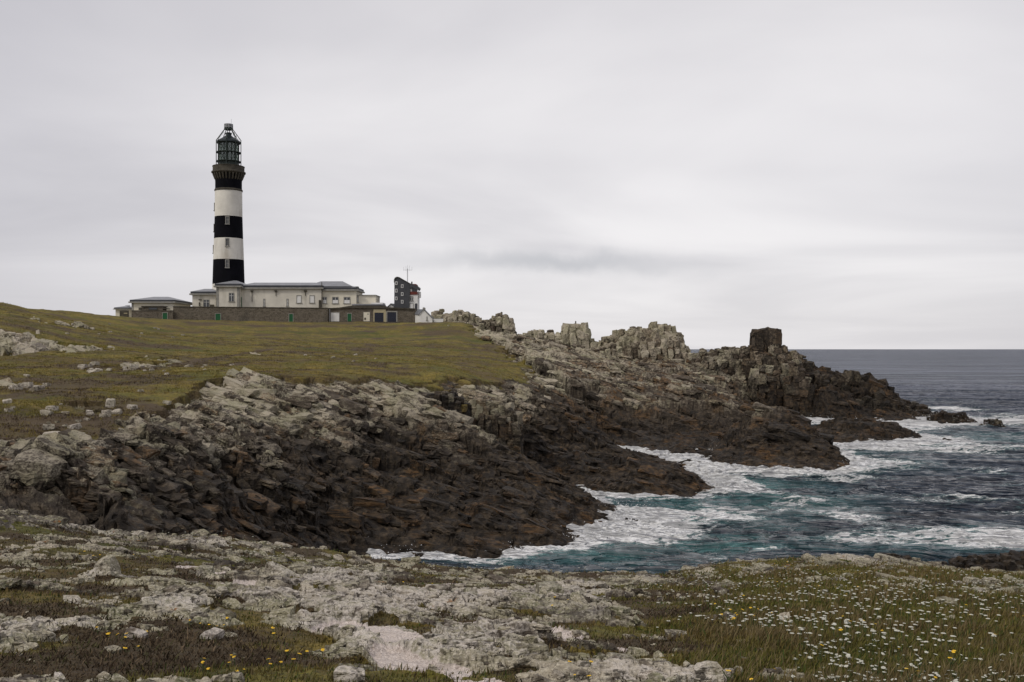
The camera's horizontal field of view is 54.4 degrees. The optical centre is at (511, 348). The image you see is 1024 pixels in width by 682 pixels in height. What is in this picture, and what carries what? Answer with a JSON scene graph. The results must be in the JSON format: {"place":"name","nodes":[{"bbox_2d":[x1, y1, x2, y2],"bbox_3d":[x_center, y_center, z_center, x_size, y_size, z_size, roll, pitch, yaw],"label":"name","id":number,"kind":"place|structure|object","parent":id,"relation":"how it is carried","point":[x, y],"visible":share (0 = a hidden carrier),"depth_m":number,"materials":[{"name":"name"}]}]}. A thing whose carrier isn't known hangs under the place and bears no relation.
{"place":"outdoors","nodes":[
{"label":"outdoors","id":0,"kind":"place"},
{"bbox_2d":[0,302,1023,681],"bbox_3d":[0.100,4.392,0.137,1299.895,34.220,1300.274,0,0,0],"label":"ground","id":1,"kind":"structure","parent":0,"point":[404,648],"depth_m":71.85,"materials":[{"name":"grey stone"}]},
{"bbox_2d":[2,399,11,403],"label":"stone","id":2,"kind":"object","parent":1,"relation":"on","point":[6,401],"visible":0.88,"depth_m":72.13,"materials":[{"name":"grey stone"}]},
{"bbox_2d":[4,408,14,411],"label":"stone","id":3,"kind":"object","parent":1,"relation":"on","point":[8,409],"visible":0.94,"depth_m":67.15,"materials":[{"name":"grey stone"}]},
{"bbox_2d":[12,385,22,389],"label":"stone","id":4,"kind":"object","parent":1,"relation":"on","point":[17,387],"visible":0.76,"depth_m":79.45,"materials":[{"name":"grey stone"}]},
{"bbox_2d":[18,382,32,387],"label":"stone","id":5,"kind":"object","parent":1,"relation":"on","point":[27,384],"visible":0.6,"depth_m":81.54,"materials":[{"name":"grey stone"}]},
{"bbox_2d":[29,385,43,391],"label":"stone","id":6,"kind":"object","parent":1,"relation":"on","point":[37,388],"visible":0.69,"depth_m":78.80,"materials":[{"name":"grey stone"}]},
{"bbox_2d":[8,449,67,491],"bbox_3d":[-21.407,5.657,44.946,2.435,2.204,1.868,0,0,14],"label":"stone","id":7,"kind":"object","parent":1,"relation":"on","point":[48,466],"visible":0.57,"depth_m":44.26,"materials":[{"name":"grey stone"}]},
{"bbox_2d":[40,410,53,415],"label":"stone","id":8,"kind":"object","parent":1,"relation":"on","point":[45,412],"visible":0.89,"depth_m":66.92,"materials":[{"name":"grey stone"}]},
{"bbox_2d":[43,424,54,429],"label":"stone","id":9,"kind":"object","parent":1,"relation":"on","point":[48,426],"visible":1,"depth_m":62.47,"materials":[{"name":"grey stone"}]},
{"bbox_2d":[45,405,58,410],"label":"stone","id":10,"kind":"object","parent":1,"relation":"on","point":[53,407],"visible":0.82,"depth_m":70.44,"materials":[{"name":"grey stone"}]},
{"bbox_2d":[42,431,83,434],"bbox_3d":[-27.276,5.354,60.659,2.290,0.623,1.311,0,0,5],"label":"stone","id":11,"kind":"object","parent":1,"relation":"on","point":[49,432],"visible":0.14,"depth_m":60.34,"materials":[{"name":"grey stone"}]},
{"bbox_2d":[67,423,81,428],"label":"stone","id":12,"kind":"object","parent":1,"relation":"on","point":[76,426],"visible":0.81,"depth_m":63.36,"materials":[{"name":"grey stone"}]},
{"bbox_2d":[78,364,87,367],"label":"stone","id":13,"kind":"object","parent":1,"relation":"on","point":[83,365],"visible":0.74,"depth_m":108.90,"materials":[{"name":"grey stone"}]},
{"bbox_2d":[90,361,99,365],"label":"stone","id":14,"kind":"object","parent":1,"relation":"on","point":[95,363],"visible":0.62,"depth_m":111.56,"materials":[{"name":"grey stone"}]},
{"bbox_2d":[99,413,106,417],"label":"stone","id":15,"kind":"object","parent":1,"relation":"on","point":[102,414],"visible":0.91,"depth_m":67.39,"materials":[{"name":"grey stone"}]},
{"bbox_2d":[93,555,120,574],"bbox_3d":[-4.954,2.701,12.200,0.270,0.334,0.272,0,0,0],"label":"stone","id":16,"kind":"object","parent":1,"relation":"on","point":[111,561],"visible":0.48,"depth_m":12.12,"materials":[{"name":"grey stone"}]},
{"bbox_2d":[105,398,115,407],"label":"stone","id":17,"kind":"object","parent":1,"relation":"on","point":[110,403],"visible":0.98,"depth_m":72.69,"materials":[{"name":"grey stone"}]},
{"bbox_2d":[111,409,122,414],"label":"stone","id":18,"kind":"object","parent":1,"relation":"on","point":[118,411],"visible":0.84,"depth_m":70.61,"materials":[{"name":"grey stone"}]},
{"bbox_2d":[114,305,131,316],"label":"smallest building","id":19,"kind":"structure","parent":1,"relation":"on","point":[125,311],"depth_m":290.91,"materials":[{"name":"white paint"}]},
{"bbox_2d":[127,404,137,409],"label":"stone","id":20,"kind":"object","parent":1,"relation":"on","point":[131,407],"visible":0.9,"depth_m":72.72,"materials":[{"name":"grey stone"}]},
{"bbox_2d":[128,364,138,368],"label":"stone","id":21,"kind":"object","parent":1,"relation":"on","point":[136,366],"visible":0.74,"depth_m":107.09,"materials":[{"name":"grey stone"}]},
{"bbox_2d":[124,627,148,639],"bbox_3d":[-2.698,2.054,7.135,0.160,0.102,0.092,0,0,11],"label":"stone","id":22,"kind":"object","parent":1,"relation":"on","point":[137,632],"visible":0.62,"depth_m":7.11,"materials":[{"name":"grey stone"}]},
{"bbox_2d":[147,364,155,368],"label":"stone","id":23,"kind":"object","parent":1,"relation":"on","point":[149,366],"visible":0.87,"depth_m":110.55,"materials":[{"name":"grey stone"}]},
{"bbox_2d":[131,310,173,318],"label":"wall","id":24,"kind":"structure","parent":1,"relation":"on","point":[163,314],"depth_m":275.00,"materials":[{"name":"stone"}]},
{"bbox_2d":[162,312,167,318],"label":"door","id":25,"kind":"structure","parent":24,"relation":"in","point":[164,314],"depth_m":274.97,"materials":[{"name":"green paint"}]},
{"bbox_2d":[139,306,169,309],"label":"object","id":26,"kind":"object","parent":1,"relation":"on","point":[153,308],"visible":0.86,"depth_m":278.98,"materials":[{"name":"brown stone"}]},
{"bbox_2d":[148,307,157,309],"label":"window","id":27,"kind":"structure","parent":26,"relation":"in","point":[149,308],"depth_m":278.89,"materials":[{"name":"glass"}]},
{"bbox_2d":[128,297,191,309],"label":"hipped building","id":28,"kind":"structure","parent":1,"relation":"on","point":[170,302],"depth_m":283.00,"materials":[{"name":"grey stone"}]},
{"bbox_2d":[163,400,171,404],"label":"stone","id":29,"kind":"object","parent":1,"relation":"on","point":[167,402],"visible":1,"depth_m":75.53,"materials":[{"name":"grey stone"}]},
{"bbox_2d":[189,289,215,306],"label":"side pavilion","id":30,"kind":"structure","parent":1,"relation":"on","point":[205,297],"depth_m":292.00,"materials":[{"name":"beige paint"}]},
{"bbox_2d":[203,299,208,306],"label":"window","id":31,"kind":"structure","parent":30,"relation":"in","point":[205,301],"depth_m":291.99,"materials":[{"name":"grey glass"}]},
{"bbox_2d":[196,565,214,575],"bbox_3d":[-4.265,3.128,13.838,0.229,0.231,0.321,0,0,-9],"label":"stone","id":32,"kind":"object","parent":1,"relation":"on","point":[203,569],"visible":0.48,"depth_m":13.72,"materials":[{"name":"grey stone"}]},
{"bbox_2d":[200,627,224,639],"bbox_3d":[-2.168,2.083,7.217,0.096,0.085,0.194,0,0,19],"label":"stone","id":33,"kind":"object","parent":1,"relation":"on","point":[213,632],"visible":0.72,"depth_m":7.20,"materials":[{"name":"grey stone"}]},
{"bbox_2d":[211,123,245,289],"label":"lighthouse","id":34,"kind":"object","parent":1,"relation":"on","point":[228,172],"visible":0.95,"depth_m":296.63,"materials":[{"name":"paint"}]},
{"bbox_2d":[225,216,229,224],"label":"window","id":35,"kind":"structure","parent":34,"relation":"in","point":[226,217],"depth_m":295.94,"materials":[{"name":"grey glass"}]},
{"bbox_2d":[225,238,229,246],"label":"window","id":36,"kind":"structure","parent":34,"relation":"in","point":[226,239],"depth_m":295.72,"materials":[{"name":"grey glass"}]},
{"bbox_2d":[225,259,229,267],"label":"window","id":37,"kind":"structure","parent":34,"relation":"in","point":[226,260],"depth_m":295.50,"materials":[{"name":"grey glass"}]},
{"bbox_2d":[173,306,327,321],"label":"boundary wall","id":38,"kind":"structure","parent":1,"relation":"on","point":[287,314],"depth_m":276.00,"materials":[{"name":"stone"}]},
{"bbox_2d":[215,313,220,319],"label":"door","id":39,"kind":"structure","parent":38,"relation":"in","point":[217,315],"depth_m":275.91,"materials":[{"name":"green paint"}]},
{"bbox_2d":[289,313,292,321],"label":"door","id":40,"kind":"structure","parent":38,"relation":"in","point":[290,314],"depth_m":275.91,"materials":[{"name":"green paint"}]},
{"bbox_2d":[0,302,531,439],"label":"tussock grass","id":41,"kind":"structure","parent":1,"relation":"on","point":[70,414],"depth_m":116.44,"materials":[{"name":"green plant"}]},
{"bbox_2d":[213,281,364,307],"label":"keepers building","id":42,"kind":"structure","parent":1,"relation":"on","point":[328,294],"depth_m":285.00,"materials":[{"name":"white paint"}]},
{"bbox_2d":[228,293,234,301],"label":"window","id":43,"kind":"structure","parent":42,"relation":"in","point":[231,295],"depth_m":283.01,"materials":[{"name":"grey glass"}]},
{"bbox_2d":[296,295,301,302],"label":"window","id":44,"kind":"structure","parent":42,"relation":"in","point":[298,297],"depth_m":284.95,"materials":[{"name":"grey"}]},
{"bbox_2d":[309,295,314,302],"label":"window","id":45,"kind":"structure","parent":42,"relation":"in","point":[311,297],"depth_m":284.95,"materials":[{"name":"grey"}]},
{"bbox_2d":[332,297,338,303],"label":"window","id":46,"kind":"structure","parent":42,"relation":"in","point":[335,300],"depth_m":285.71,"materials":[{"name":"white glass"}]},
{"bbox_2d":[343,297,350,303],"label":"window","id":47,"kind":"structure","parent":42,"relation":"in","point":[346,299],"depth_m":285.78,"materials":[{"name":"white glass"}]},
{"bbox_2d":[333,665,364,681],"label":"stone","id":48,"kind":"object","parent":1,"relation":"on","point":[345,673],"visible":1,"depth_m":5.35,"materials":[{"name":"grey stone"}]},
{"bbox_2d":[357,295,384,304],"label":"flat roofed annex","id":49,"kind":"object","parent":1,"relation":"on","point":[368,299],"visible":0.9,"depth_m":287.00,"materials":[{"name":"beige paint"}]},
{"bbox_2d":[328,304,416,322],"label":"garage block","id":50,"kind":"structure","parent":1,"relation":"on","point":[380,313],"depth_m":277.30,"materials":[{"name":"stone"}]},
{"bbox_2d":[330,312,339,320],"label":"garage door","id":51,"kind":"structure","parent":50,"relation":"in","point":[332,314],"depth_m":277.26,"materials":[{"name":"white paint"}]},
{"bbox_2d":[347,313,351,320],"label":"door","id":52,"kind":"structure","parent":50,"relation":"in","point":[349,315],"depth_m":277.26,"materials":[{"name":"green paint"}]},
{"bbox_2d":[363,312,369,320],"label":"shutter door","id":53,"kind":"structure","parent":50,"relation":"in","point":[366,315],"depth_m":277.26,"materials":[{"name":"beige wood"}]},
{"bbox_2d":[373,311,384,321],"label":"garage door","id":54,"kind":"structure","parent":50,"relation":"in","point":[378,316],"depth_m":277.26,"materials":[{"name":"blue paint"}]},
{"bbox_2d":[386,311,396,321],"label":"garage door","id":55,"kind":"structure","parent":50,"relation":"in","point":[391,316],"depth_m":277.26,"materials":[{"name":"blue paint"}]},
{"bbox_2d":[372,457,379,468],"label":"stone","id":56,"kind":"object","parent":1,"relation":"on","point":[375,462],"visible":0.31,"depth_m":84.04,"materials":[{"name":"brown stone"}]},
{"bbox_2d":[394,265,420,308],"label":"signal tower","id":57,"kind":"structure","parent":1,"relation":"on","point":[407,294],"depth_m":290.00,"materials":[{"name":"grey stone"}]},
{"bbox_2d":[415,307,432,322],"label":"white cottage","id":58,"kind":"structure","parent":1,"relation":"on","point":[423,315],"depth_m":272.00,"materials":[{"name":"paint"}]},
{"bbox_2d":[0,526,856,681],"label":"heath","id":59,"kind":"object","parent":1,"relation":"on","point":[87,656],"visible":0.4,"depth_m":7.28,"materials":[{"name":"plant"}]},
{"bbox_2d":[433,318,443,321],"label":"garden wall","id":60,"kind":"structure","parent":1,"relation":"on","point":[437,319],"depth_m":273.00,"materials":[{"name":"white paint"}]},
{"bbox_2d":[424,389,471,416],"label":"rock outcrop","id":61,"kind":"object","parent":1,"relation":"on","point":[450,399],"visible":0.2,"depth_m":98.03,"materials":[{"name":"grey stone"}]},
{"bbox_2d":[431,309,481,323],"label":"rock outcrop","id":62,"kind":"object","parent":1,"relation":"on","point":[462,316],"visible":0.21,"depth_m":280.06,"materials":[{"name":"grey stone"}]},
{"bbox_2d":[0,321,916,555],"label":"cliff rock","id":63,"kind":"object","parent":1,"relation":"on","point":[102,450],"visible":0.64,"depth_m":81.38,"materials":[{"name":"grey stone"}]},
{"bbox_2d":[248,492,280,516],"bbox_3d":[-15.766,10.012,62.580,2.340,1.979,1.444,0,0,10],"label":"stone","id":64,"kind":"object","parent":63,"relation":"on","point":[273,508],"visible":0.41,"depth_m":62.37,"materials":[{"name":"brown stone"}]},
{"bbox_2d":[335,430,352,438],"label":"stone","id":65,"kind":"object","parent":63,"relation":"on","point":[347,434],"visible":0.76,"depth_m":83.10,"materials":[{"name":"grey stone"}]},
{"bbox_2d":[468,396,523,453],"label":"rock outcrop","id":66,"kind":"object","parent":1,"relation":"on","point":[501,419],"visible":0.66,"depth_m":102.94,"materials":[{"name":"grey stone"}]},
{"bbox_2d":[479,312,516,333],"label":"rock outcrop","id":67,"kind":"object","parent":1,"relation":"on","point":[500,322],"visible":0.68,"depth_m":245.98,"materials":[{"name":"grey stone"}]},
{"bbox_2d":[0,511,1023,681],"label":"crack turf","id":68,"kind":"structure","parent":1,"relation":"on","point":[567,648],"depth_m":8.61,"materials":[{"name":"green plant"}]},
{"bbox_2d":[0,506,1023,681],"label":"rubble","id":69,"kind":"object","parent":1,"relation":"on","point":[540,651],"visible":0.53,"depth_m":10.53,"materials":[{"name":"grey stone"}]},
{"bbox_2d":[523,329,554,338],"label":"rock outcrop","id":70,"kind":"object","parent":1,"relation":"on","point":[542,334],"visible":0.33,"depth_m":242.83,"materials":[{"name":"grey stone"}]},
{"bbox_2d":[535,581,563,595],"bbox_3d":[0.510,3.363,13.807,0.330,0.226,0.347,0,0,-15],"label":"stone","id":71,"kind":"object","parent":1,"relation":"on","point":[553,586],"visible":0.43,"depth_m":13.72,"materials":[{"name":"grey stone"}]},
{"bbox_2d":[554,322,597,348],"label":"rock outcrop","id":72,"kind":"object","parent":1,"relation":"on","point":[574,333],"visible":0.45,"depth_m":233.96,"materials":[{"name":"grey stone"}]},
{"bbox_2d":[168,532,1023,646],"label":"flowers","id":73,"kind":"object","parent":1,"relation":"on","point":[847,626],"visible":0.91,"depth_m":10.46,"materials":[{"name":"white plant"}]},
{"bbox_2d":[590,326,641,358],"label":"rock outcrop","id":74,"kind":"object","parent":1,"relation":"on","point":[617,343],"visible":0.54,"depth_m":226.11,"materials":[{"name":"grey stone"}]},
{"bbox_2d":[633,321,694,361],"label":"rock outcrop","id":75,"kind":"object","parent":1,"relation":"on","point":[654,340],"visible":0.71,"depth_m":219.53,"materials":[{"name":"grey stone"}]},
{"bbox_2d":[689,346,743,375],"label":"rock outcrop","id":76,"kind":"object","parent":1,"relation":"on","point":[726,360],"visible":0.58,"depth_m":208.62,"materials":[{"name":"grey stone"}]},
{"bbox_2d":[739,342,814,416],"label":"rock tower","id":77,"kind":"structure","parent":1,"relation":"on","point":[775,375],"depth_m":201.93,"materials":[{"name":"grey stone"}]},
{"bbox_2d":[749,327,781,351],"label":"square rock","id":78,"kind":"object","parent":77,"relation":"on","point":[768,336],"visible":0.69,"depth_m":208.12,"materials":[{"name":"stone"}]},
{"bbox_2d":[802,361,937,417],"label":"rock ridge","id":79,"kind":"object","parent":1,"relation":"on","point":[855,385],"visible":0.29,"depth_m":204.73,"materials":[{"name":"black stone"}]},
{"bbox_2d":[882,550,1023,570],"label":"shore rocks","id":80,"kind":"object","parent":1,"relation":"on","point":[1011,560],"visible":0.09,"depth_m":60.23,"materials":[{"name":"grey stone"}]},
{"bbox_2d":[0,0,1023,348],"label":"sky","id":81,"kind":"structure","parent":0,"point":[828,174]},
{"bbox_2d":[366,349,1023,574],"bbox_3d":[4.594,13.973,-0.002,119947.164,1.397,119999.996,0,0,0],"label":"sea","id":82,"kind":"structure","parent":0,"point":[929,498],"depth_m":91.37,"materials":[{"name":"blue liquid"}]},
{"bbox_2d":[368,384,1008,557],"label":"sea spray","id":83,"kind":"object","parent":82,"relation":"on","point":[707,483],"visible":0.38,"depth_m":82.81,"materials":[{"name":"white liquid"}]},
{"bbox_2d":[926,410,977,423],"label":"sea rock","id":84,"kind":"object","parent":82,"relation":"in","point":[941,416],"visible":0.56,"depth_m":186.69,"materials":[{"name":"stone"}]},
{"bbox_2d":[979,419,1005,426],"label":"sea rock","id":85,"kind":"object","parent":82,"relation":"in","point":[996,422],"visible":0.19,"depth_m":179.35,"materials":[{"name":"stone"}]}
]}

